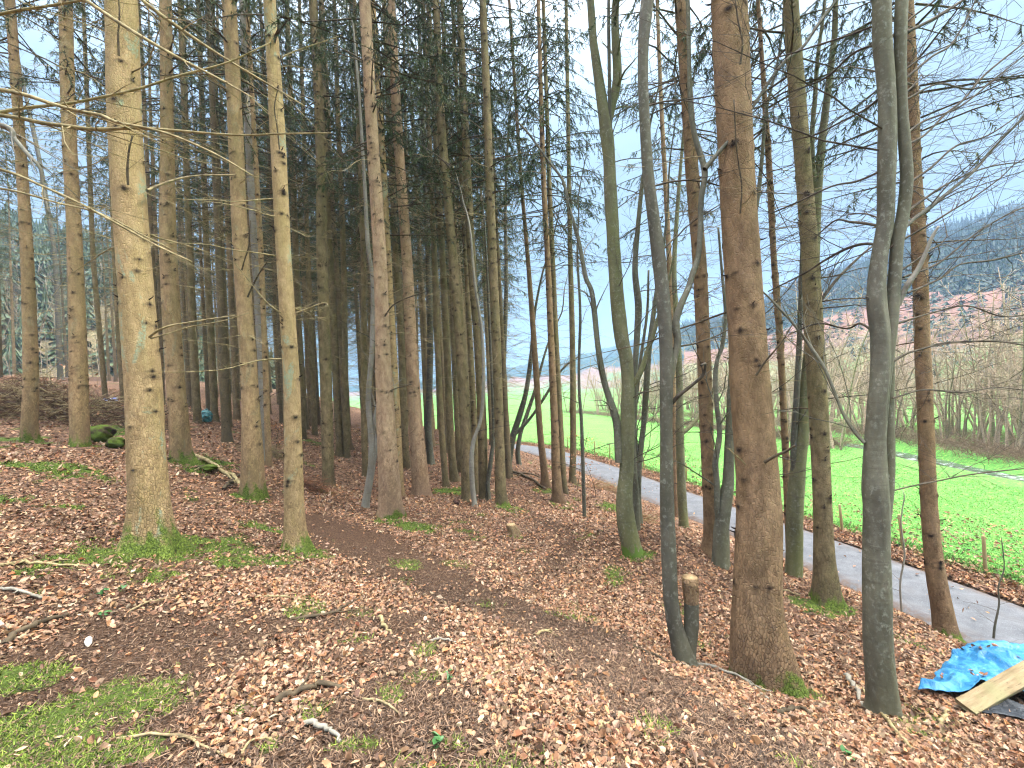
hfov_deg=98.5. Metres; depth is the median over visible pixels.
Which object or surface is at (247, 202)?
spruce tree
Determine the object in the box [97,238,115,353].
spruce tree
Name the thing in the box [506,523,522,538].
tree stump
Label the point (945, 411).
alder tree
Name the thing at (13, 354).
spruce tree
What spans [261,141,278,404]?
spruce tree
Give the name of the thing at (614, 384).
alder tree
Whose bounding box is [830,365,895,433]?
alder tree
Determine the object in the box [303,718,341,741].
fallen branch
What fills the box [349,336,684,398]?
hill
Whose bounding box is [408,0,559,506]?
spruce tree
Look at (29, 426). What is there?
spruce tree
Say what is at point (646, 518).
bracken clump
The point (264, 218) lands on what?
spruce tree
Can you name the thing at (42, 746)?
moss
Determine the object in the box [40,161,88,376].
spruce tree
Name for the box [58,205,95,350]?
spruce tree
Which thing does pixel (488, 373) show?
spruce tree
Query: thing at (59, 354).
broadleaf tree
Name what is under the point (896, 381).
alder tree
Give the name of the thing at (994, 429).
alder tree
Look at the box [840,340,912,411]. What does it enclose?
alder tree
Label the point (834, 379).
alder tree
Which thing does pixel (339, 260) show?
spruce tree
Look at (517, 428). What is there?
broadleaf tree
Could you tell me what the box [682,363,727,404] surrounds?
alder tree
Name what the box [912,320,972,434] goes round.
alder tree
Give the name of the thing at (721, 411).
alder tree
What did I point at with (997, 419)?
alder tree
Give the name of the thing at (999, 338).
alder tree
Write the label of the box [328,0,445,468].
spruce tree
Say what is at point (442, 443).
spruce tree
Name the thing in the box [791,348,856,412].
alder tree
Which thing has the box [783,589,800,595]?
fallen branch
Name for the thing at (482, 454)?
spruce tree
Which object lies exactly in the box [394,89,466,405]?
spruce tree
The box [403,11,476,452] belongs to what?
spruce tree
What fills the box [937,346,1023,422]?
alder tree
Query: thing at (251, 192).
broadleaf tree
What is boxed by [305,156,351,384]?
spruce tree
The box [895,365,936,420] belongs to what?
alder tree
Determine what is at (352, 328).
spruce tree
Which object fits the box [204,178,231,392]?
spruce tree
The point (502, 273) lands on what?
spruce tree
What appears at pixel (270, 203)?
spruce tree
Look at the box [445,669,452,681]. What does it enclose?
ivy sprig
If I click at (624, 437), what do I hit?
broadleaf tree
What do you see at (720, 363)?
alder tree
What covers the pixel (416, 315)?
spruce tree
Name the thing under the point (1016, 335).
alder tree
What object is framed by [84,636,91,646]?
wood chip
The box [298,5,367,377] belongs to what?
spruce tree
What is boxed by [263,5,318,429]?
spruce tree
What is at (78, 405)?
spruce tree
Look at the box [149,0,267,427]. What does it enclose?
spruce tree
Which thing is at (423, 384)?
spruce tree
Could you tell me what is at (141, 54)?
spruce tree
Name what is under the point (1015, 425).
alder tree
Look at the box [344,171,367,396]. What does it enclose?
spruce tree
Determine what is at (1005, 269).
conifer forest
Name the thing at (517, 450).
broadleaf tree
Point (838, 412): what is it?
alder tree
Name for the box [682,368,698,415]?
alder tree
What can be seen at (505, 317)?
broadleaf tree
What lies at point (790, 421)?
alder tree
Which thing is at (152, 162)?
spruce tree
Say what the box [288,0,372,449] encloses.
spruce tree
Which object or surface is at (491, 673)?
fallen branch
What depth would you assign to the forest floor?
4.78 m
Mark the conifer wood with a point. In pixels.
(39, 228)
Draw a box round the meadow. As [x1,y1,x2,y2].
[350,386,1023,607]
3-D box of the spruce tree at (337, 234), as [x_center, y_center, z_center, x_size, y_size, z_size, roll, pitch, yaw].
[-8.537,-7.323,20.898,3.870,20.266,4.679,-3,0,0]
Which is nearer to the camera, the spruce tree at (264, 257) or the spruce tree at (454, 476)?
the spruce tree at (454, 476)
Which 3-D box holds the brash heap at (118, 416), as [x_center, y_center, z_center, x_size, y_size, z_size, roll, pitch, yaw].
[-11.372,0.715,12.595,5.494,1.928,3.334,-3,0,0]
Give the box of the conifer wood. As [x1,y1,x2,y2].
[0,198,275,388]
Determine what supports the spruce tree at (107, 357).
on the forest floor
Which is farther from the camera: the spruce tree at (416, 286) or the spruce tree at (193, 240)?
the spruce tree at (193, 240)
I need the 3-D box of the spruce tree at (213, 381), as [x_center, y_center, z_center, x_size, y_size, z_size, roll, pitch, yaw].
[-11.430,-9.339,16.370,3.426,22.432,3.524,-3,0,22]
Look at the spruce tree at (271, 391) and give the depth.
44.78 m
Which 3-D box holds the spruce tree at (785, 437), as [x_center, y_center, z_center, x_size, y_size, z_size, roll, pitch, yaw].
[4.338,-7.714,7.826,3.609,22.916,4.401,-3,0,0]
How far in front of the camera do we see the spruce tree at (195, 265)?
40.05 m
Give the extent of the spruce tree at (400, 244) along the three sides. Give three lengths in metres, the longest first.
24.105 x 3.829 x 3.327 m
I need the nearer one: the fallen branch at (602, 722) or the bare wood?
the fallen branch at (602, 722)
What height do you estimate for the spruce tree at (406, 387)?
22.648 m
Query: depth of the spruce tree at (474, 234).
26.33 m
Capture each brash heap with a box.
[0,354,124,432]
[7,380,216,438]
[225,433,316,467]
[273,474,360,500]
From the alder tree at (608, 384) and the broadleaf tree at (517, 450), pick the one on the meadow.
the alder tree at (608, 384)
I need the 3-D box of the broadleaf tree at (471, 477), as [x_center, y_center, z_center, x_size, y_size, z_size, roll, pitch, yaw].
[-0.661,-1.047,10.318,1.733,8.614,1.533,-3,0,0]
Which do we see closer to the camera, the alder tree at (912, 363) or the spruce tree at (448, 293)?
the spruce tree at (448, 293)
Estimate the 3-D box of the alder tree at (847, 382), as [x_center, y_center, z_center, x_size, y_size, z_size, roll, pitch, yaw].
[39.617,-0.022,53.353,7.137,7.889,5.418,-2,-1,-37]
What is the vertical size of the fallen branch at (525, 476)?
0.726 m
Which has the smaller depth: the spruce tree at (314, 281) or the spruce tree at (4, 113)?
the spruce tree at (4, 113)
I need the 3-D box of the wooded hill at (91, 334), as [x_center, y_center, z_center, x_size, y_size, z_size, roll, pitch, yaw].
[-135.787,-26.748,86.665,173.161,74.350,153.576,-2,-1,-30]
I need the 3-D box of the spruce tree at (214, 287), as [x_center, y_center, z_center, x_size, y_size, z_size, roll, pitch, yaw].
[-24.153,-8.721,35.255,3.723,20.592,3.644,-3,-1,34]
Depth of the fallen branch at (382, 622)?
3.55 m
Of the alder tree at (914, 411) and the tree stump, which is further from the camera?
the alder tree at (914, 411)
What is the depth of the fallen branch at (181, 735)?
2.19 m
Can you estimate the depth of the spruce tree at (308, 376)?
24.45 m
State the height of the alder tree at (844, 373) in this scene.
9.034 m
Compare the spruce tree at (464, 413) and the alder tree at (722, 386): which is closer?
the spruce tree at (464, 413)
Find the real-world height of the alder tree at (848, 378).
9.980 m
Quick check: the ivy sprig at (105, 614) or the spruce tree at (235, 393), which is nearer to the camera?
the ivy sprig at (105, 614)
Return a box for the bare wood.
[0,222,275,379]
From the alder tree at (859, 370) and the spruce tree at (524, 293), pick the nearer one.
the spruce tree at (524, 293)
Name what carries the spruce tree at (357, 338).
on the forest floor
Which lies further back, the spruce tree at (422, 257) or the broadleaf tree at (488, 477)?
the spruce tree at (422, 257)
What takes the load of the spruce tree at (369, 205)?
on the forest floor
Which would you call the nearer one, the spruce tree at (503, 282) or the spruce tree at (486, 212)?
the spruce tree at (486, 212)
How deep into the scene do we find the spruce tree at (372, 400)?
26.20 m
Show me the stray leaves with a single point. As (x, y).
(980, 672)
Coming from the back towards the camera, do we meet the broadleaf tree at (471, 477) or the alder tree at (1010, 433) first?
the alder tree at (1010, 433)
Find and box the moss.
[0,444,958,767]
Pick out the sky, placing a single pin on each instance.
(628, 142)
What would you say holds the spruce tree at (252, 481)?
on the forest floor
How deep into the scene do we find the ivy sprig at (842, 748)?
2.52 m
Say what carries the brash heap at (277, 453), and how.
on the forest floor
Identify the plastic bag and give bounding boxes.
[201,408,212,421]
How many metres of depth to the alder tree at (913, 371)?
42.69 m
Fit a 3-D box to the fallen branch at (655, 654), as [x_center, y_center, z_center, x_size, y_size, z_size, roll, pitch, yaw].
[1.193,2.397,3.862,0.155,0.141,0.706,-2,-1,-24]
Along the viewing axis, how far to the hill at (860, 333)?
142.06 m
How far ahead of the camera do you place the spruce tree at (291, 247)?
24.63 m
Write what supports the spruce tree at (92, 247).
on the forest floor
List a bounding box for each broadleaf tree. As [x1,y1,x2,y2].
[3,2,65,379]
[174,0,311,460]
[300,0,417,507]
[397,0,436,464]
[441,174,521,506]
[453,192,526,500]
[486,83,535,372]
[487,178,583,461]
[495,0,715,558]
[506,50,775,530]
[515,274,567,464]
[537,0,1023,717]
[550,113,621,516]
[585,52,762,525]
[618,0,877,666]
[640,0,1023,577]
[644,65,784,528]
[673,0,914,569]
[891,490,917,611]
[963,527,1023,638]
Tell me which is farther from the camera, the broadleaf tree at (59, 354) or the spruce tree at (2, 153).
the broadleaf tree at (59, 354)
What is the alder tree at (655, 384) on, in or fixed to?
on the meadow
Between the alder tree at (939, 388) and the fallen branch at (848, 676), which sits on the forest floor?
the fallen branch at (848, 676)
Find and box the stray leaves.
[940,643,1023,677]
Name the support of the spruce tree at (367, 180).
on the forest floor
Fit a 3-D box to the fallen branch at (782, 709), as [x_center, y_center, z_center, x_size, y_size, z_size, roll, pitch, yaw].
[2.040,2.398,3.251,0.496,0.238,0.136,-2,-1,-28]
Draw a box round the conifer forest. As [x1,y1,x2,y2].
[680,199,1023,375]
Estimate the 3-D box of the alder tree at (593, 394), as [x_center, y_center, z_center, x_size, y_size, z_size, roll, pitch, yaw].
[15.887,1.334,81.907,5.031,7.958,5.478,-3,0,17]
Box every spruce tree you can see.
[0,0,46,348]
[0,0,104,442]
[0,0,186,446]
[0,0,247,557]
[0,0,349,299]
[0,3,55,376]
[0,5,52,355]
[0,129,40,375]
[0,132,37,351]
[17,0,212,392]
[34,0,114,396]
[34,107,98,365]
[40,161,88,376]
[48,168,106,356]
[53,0,266,465]
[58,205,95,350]
[63,13,160,400]
[78,0,201,370]
[82,43,114,344]
[85,186,116,380]
[88,49,114,352]
[90,174,117,381]
[95,6,200,404]
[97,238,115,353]
[139,0,233,423]
[140,0,345,500]
[144,0,375,553]
[146,0,266,421]
[146,0,276,442]
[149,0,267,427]
[152,0,234,410]
[155,63,213,405]
[157,93,202,325]
[159,78,213,379]
[173,0,334,466]
[174,16,227,410]
[176,0,315,373]
[176,42,235,379]
[176,159,202,348]
[179,9,264,420]
[179,126,214,366]
[181,158,203,339]
[193,164,229,396]
[193,166,229,392]
[195,6,273,371]
[196,1,308,400]
[198,92,269,377]
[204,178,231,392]
[211,0,315,428]
[212,27,272,368]
[212,169,240,398]
[214,24,276,379]
[220,0,344,409]
[225,56,277,420]
[233,12,311,422]
[239,0,343,438]
[245,0,389,486]
[254,0,347,435]
[255,62,290,399]
[258,65,316,380]
[260,53,313,374]
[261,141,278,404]
[262,0,390,457]
[262,140,273,413]
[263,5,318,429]
[263,160,306,355]
[265,70,318,425]
[266,0,386,456]
[267,324,272,392]
[278,0,475,518]
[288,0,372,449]
[290,162,319,374]
[292,65,369,390]
[293,83,332,424]
[296,0,424,476]
[296,2,351,427]
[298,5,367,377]
[300,117,357,387]
[301,67,360,386]
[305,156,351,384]
[309,0,465,495]
[309,4,399,440]
[313,0,483,495]
[315,0,429,393]
[317,127,359,426]
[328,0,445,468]
[331,1,397,404]
[331,33,372,409]
[335,80,359,379]
[339,2,423,373]
[339,7,401,364]
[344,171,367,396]
[346,118,373,404]
[347,175,368,380]
[347,176,360,379]
[349,220,393,414]
[365,14,423,386]
[367,0,441,399]
[371,11,425,378]
[376,0,503,486]
[378,0,519,501]
[381,3,489,481]
[386,0,534,494]
[388,1,460,446]
[389,0,510,459]
[391,93,451,429]
[392,0,486,472]
[392,130,421,376]
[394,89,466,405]
[395,188,425,393]
[395,211,413,425]
[399,0,528,500]
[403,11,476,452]
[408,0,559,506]
[408,43,449,404]
[409,175,441,428]
[413,205,452,429]
[420,23,489,412]
[423,15,486,400]
[423,96,465,387]
[438,71,490,381]
[443,0,553,478]
[456,90,485,384]
[457,0,529,419]
[460,30,517,444]
[463,17,521,388]
[466,0,594,486]
[468,68,517,416]
[472,106,524,406]
[473,141,518,379]
[475,0,605,503]
[478,80,524,426]
[489,0,603,493]
[513,0,612,483]
[560,0,830,698]
[583,0,796,557]
[600,0,718,518]
[653,0,919,547]
[658,0,926,609]
[749,0,1023,644]
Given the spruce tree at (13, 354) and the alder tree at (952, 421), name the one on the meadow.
the alder tree at (952, 421)
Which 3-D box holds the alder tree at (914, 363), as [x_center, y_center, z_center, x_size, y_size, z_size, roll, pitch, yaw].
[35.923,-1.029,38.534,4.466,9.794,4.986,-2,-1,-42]
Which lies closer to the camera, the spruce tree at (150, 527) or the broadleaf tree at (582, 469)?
the spruce tree at (150, 527)
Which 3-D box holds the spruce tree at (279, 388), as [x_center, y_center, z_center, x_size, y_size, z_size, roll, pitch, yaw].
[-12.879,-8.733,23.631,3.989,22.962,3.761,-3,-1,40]
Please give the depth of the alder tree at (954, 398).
36.43 m
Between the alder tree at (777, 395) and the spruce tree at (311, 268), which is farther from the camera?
the alder tree at (777, 395)
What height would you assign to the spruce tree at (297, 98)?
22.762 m
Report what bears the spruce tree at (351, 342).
on the forest floor
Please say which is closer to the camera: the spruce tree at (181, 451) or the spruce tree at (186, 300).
the spruce tree at (181, 451)
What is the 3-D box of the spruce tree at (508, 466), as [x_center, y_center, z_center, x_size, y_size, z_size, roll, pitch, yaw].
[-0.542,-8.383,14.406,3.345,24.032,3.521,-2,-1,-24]
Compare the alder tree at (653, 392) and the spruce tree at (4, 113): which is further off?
the alder tree at (653, 392)
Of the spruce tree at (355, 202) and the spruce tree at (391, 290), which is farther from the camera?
the spruce tree at (355, 202)
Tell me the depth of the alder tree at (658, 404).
71.78 m
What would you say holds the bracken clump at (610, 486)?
on the forest floor
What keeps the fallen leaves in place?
on the forest floor
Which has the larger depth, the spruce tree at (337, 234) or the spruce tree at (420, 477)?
the spruce tree at (337, 234)
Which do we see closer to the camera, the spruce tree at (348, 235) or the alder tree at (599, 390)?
the spruce tree at (348, 235)
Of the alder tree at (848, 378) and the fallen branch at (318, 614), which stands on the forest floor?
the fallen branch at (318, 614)
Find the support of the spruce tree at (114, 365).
on the forest floor
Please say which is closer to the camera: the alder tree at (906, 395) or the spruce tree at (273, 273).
the spruce tree at (273, 273)
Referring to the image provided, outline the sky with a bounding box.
[0,0,1023,396]
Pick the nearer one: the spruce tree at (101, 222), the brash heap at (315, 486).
the brash heap at (315, 486)
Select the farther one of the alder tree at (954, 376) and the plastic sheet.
the alder tree at (954, 376)
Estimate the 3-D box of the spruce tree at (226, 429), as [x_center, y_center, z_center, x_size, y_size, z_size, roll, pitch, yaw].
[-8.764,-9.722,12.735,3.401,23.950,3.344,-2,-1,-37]
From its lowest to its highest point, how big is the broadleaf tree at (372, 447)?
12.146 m
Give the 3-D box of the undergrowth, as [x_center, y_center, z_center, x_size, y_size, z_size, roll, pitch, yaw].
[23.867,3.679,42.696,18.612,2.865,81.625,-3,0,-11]
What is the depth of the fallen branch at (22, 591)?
3.67 m
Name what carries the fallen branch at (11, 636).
on the forest floor
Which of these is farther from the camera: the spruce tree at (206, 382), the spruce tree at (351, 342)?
the spruce tree at (351, 342)
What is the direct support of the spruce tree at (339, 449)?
on the forest floor
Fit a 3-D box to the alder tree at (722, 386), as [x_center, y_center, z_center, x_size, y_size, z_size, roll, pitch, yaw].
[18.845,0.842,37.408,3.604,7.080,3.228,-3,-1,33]
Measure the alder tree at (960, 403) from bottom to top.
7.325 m
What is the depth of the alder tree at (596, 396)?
68.13 m
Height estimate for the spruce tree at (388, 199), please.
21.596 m
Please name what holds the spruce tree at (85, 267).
on the forest floor
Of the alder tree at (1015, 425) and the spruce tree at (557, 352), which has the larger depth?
the alder tree at (1015, 425)
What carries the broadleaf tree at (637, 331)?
on the forest floor
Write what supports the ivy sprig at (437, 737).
on the forest floor
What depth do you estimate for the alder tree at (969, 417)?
33.33 m
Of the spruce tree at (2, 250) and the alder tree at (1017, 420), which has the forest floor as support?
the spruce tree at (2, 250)
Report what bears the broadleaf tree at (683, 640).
on the forest floor
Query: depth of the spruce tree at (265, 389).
10.59 m
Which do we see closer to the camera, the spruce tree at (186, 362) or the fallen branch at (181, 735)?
the fallen branch at (181, 735)
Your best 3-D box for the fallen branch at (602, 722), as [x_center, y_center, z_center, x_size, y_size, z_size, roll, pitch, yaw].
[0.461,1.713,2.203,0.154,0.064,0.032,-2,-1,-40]
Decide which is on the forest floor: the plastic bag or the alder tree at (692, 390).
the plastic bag
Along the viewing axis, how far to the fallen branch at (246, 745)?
2.10 m
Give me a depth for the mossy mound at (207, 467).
8.91 m
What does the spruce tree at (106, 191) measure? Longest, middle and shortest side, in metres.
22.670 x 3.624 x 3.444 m
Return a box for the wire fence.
[567,436,1022,571]
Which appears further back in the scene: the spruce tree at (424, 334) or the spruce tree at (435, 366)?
the spruce tree at (435, 366)
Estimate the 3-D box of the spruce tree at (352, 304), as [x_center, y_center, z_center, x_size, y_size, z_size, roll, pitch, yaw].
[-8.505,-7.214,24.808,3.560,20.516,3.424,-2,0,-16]
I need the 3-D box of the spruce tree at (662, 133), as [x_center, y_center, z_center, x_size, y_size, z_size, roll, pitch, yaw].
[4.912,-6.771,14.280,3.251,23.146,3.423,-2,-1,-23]
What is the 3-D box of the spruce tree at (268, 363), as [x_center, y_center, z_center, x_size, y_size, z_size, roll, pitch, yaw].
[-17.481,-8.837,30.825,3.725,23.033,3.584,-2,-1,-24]
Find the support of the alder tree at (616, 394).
on the meadow
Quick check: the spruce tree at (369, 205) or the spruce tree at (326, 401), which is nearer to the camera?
the spruce tree at (326, 401)
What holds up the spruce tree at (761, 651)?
on the forest floor
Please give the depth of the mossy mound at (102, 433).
10.01 m
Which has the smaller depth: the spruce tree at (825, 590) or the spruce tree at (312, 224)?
the spruce tree at (825, 590)
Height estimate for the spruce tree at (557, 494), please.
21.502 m
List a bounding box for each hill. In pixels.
[2,272,217,381]
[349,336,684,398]
[683,262,1023,392]
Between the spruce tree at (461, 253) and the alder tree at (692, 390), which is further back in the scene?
the alder tree at (692, 390)
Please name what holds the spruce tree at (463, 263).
on the forest floor
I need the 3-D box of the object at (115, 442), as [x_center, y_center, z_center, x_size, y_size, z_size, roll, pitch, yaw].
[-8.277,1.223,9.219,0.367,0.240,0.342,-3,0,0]
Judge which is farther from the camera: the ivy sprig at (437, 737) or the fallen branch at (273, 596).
the fallen branch at (273, 596)
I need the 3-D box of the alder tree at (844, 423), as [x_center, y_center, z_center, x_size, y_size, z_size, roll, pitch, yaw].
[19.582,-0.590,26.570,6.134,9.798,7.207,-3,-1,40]
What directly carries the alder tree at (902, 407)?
on the meadow
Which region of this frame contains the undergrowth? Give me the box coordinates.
[563,407,1023,467]
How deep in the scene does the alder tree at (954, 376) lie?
42.43 m
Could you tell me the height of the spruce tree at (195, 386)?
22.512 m
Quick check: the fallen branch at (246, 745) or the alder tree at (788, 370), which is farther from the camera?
the alder tree at (788, 370)
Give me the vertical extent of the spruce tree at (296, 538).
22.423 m
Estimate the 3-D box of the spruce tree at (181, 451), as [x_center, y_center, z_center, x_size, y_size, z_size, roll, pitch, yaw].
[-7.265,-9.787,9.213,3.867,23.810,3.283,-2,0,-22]
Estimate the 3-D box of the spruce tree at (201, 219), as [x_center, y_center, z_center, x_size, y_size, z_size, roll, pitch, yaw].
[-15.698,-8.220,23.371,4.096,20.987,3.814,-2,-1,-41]
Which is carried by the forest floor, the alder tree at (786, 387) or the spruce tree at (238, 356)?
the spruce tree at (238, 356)
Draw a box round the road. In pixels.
[514,444,1023,643]
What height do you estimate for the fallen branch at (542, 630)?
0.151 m
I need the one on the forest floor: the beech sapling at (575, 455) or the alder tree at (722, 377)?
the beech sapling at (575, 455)
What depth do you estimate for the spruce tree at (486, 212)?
22.14 m
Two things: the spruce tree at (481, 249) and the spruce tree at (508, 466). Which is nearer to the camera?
the spruce tree at (508, 466)
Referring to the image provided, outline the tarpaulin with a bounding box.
[918,640,1023,691]
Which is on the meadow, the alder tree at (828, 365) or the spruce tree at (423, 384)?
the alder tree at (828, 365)
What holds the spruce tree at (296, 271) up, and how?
on the forest floor
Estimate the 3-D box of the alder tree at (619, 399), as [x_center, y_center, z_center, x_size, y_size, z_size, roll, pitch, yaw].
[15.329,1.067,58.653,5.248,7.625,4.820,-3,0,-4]
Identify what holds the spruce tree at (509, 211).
on the forest floor
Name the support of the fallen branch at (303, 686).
on the forest floor
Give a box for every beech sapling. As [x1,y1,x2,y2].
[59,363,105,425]
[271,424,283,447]
[566,432,602,489]
[574,461,598,496]
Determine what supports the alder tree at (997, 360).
on the meadow
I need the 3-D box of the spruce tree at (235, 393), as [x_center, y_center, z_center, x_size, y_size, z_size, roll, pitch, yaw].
[-12.322,-9.676,18.868,3.388,23.592,3.430,-2,0,-17]
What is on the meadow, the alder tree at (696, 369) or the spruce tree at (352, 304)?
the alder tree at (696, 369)
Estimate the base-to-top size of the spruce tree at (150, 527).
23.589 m
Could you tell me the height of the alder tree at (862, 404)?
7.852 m
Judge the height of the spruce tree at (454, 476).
21.240 m
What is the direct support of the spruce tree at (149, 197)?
on the forest floor
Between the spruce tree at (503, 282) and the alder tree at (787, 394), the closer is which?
the spruce tree at (503, 282)
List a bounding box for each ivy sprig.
[95,588,109,594]
[97,610,110,617]
[429,731,443,750]
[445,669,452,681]
[840,744,854,759]
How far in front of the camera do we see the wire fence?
10.81 m
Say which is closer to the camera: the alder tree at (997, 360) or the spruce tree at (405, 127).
the spruce tree at (405, 127)
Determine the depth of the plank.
3.48 m
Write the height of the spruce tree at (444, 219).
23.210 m
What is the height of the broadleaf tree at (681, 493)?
13.359 m
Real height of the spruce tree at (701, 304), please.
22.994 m
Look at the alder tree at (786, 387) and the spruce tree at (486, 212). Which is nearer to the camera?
the spruce tree at (486, 212)
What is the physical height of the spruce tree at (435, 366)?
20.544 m
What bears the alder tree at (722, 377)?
on the meadow
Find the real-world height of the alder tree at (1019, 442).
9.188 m
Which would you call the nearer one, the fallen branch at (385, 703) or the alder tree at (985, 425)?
the fallen branch at (385, 703)
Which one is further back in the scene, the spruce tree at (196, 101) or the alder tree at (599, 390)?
the alder tree at (599, 390)
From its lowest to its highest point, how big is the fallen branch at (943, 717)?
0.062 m
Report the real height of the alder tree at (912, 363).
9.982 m
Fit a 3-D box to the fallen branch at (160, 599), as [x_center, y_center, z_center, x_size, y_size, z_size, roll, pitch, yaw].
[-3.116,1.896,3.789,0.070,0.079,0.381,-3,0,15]
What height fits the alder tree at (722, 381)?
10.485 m
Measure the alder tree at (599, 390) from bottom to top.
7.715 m
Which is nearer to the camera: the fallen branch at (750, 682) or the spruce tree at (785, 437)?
the fallen branch at (750, 682)
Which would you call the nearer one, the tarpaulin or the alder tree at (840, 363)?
the tarpaulin
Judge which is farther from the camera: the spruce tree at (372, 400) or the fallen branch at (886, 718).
the spruce tree at (372, 400)
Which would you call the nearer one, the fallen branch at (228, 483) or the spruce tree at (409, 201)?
the fallen branch at (228, 483)
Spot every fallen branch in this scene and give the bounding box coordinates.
[0,586,58,600]
[0,613,68,643]
[109,731,231,763]
[128,597,169,612]
[194,453,271,489]
[221,474,239,489]
[236,588,311,603]
[241,737,278,760]
[273,672,344,702]
[291,597,360,619]
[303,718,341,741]
[362,697,400,714]
[377,614,392,635]
[430,637,455,642]
[475,670,501,681]
[510,470,546,488]
[533,629,558,636]
[598,720,610,728]
[626,641,674,667]
[681,662,770,698]
[772,704,811,713]
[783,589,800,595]
[843,672,863,705]
[862,685,915,748]
[937,706,951,725]
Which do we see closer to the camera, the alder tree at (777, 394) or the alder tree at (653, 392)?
the alder tree at (777, 394)
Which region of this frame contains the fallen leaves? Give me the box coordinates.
[0,374,1023,767]
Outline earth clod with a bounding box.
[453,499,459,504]
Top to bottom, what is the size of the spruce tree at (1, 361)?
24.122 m
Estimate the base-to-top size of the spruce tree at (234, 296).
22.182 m
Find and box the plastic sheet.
[982,699,1023,718]
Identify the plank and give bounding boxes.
[955,660,1023,715]
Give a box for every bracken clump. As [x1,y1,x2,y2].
[577,479,648,502]
[609,500,688,526]
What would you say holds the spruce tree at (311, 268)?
on the forest floor
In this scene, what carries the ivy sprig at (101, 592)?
on the forest floor
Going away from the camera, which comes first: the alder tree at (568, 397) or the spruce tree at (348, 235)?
the spruce tree at (348, 235)
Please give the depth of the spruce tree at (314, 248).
21.57 m
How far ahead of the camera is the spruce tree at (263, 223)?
26.78 m
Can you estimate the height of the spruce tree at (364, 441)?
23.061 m
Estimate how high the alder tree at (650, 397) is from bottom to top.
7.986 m
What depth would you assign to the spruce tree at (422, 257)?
23.65 m
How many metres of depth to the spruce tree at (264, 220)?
18.52 m
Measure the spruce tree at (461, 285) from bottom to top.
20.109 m
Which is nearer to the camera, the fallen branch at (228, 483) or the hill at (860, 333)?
the fallen branch at (228, 483)
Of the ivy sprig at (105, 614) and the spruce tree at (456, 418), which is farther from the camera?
the spruce tree at (456, 418)
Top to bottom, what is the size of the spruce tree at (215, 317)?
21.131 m
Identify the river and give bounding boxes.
[564,411,1023,481]
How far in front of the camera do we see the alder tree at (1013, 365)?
29.94 m
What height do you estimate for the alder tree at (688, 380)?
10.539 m
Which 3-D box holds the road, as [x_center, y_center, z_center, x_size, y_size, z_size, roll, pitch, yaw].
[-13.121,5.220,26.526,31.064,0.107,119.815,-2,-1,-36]
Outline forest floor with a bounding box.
[0,375,1023,767]
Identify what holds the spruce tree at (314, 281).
on the forest floor
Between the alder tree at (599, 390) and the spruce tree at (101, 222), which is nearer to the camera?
the spruce tree at (101, 222)
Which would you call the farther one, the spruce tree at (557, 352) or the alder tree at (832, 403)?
the alder tree at (832, 403)
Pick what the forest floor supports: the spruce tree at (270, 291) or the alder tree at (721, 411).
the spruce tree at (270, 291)
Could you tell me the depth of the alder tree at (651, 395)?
69.23 m
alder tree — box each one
[561,375,581,412]
[567,351,593,411]
[580,367,607,414]
[583,372,617,408]
[587,372,609,409]
[598,364,619,408]
[600,352,621,407]
[602,381,621,409]
[608,365,643,406]
[609,360,621,407]
[638,348,659,421]
[638,370,657,418]
[639,373,659,411]
[640,369,659,409]
[641,366,682,409]
[681,347,723,408]
[682,347,712,413]
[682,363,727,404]
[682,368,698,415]
[683,355,713,418]
[694,342,728,416]
[696,332,728,403]
[711,344,728,414]
[711,361,726,428]
[712,355,726,407]
[768,347,803,406]
[769,338,803,403]
[769,351,793,423]
[769,352,801,420]
[770,350,792,414]
[771,351,802,436]
[772,360,793,419]
[773,267,864,442]
[776,340,848,403]
[788,302,901,449]
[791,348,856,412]
[793,291,869,425]
[824,331,869,417]
[825,329,869,417]
[827,334,868,417]
[827,346,868,421]
[828,354,869,423]
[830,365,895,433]
[835,356,862,413]
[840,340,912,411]
[841,333,869,413]
[843,308,962,435]
[860,356,915,432]
[863,312,984,439]
[864,305,957,425]
[866,347,942,430]
[895,313,959,417]
[895,347,947,422]
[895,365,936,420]
[905,346,915,397]
[909,343,985,431]
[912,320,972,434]
[914,367,972,422]
[930,268,1023,433]
[931,341,1022,442]
[932,333,1016,438]
[934,317,1022,437]
[934,332,994,418]
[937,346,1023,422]
[938,352,1006,429]
[940,280,1022,440]
[940,314,1022,426]
[949,313,1022,449]
[972,280,1023,455]
[981,339,1022,396]
[987,321,1023,397]
[988,299,1023,375]
[999,309,1022,373]
[1004,320,1023,430]
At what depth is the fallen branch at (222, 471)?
9.06 m
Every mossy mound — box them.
[90,424,116,442]
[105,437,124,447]
[195,464,217,470]
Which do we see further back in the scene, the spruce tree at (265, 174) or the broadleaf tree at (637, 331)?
the spruce tree at (265, 174)
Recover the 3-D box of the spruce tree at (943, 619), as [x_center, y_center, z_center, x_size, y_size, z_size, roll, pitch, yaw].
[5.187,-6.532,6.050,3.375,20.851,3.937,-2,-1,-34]
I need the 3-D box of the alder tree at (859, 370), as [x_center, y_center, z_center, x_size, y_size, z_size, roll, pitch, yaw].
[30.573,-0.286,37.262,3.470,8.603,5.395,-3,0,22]

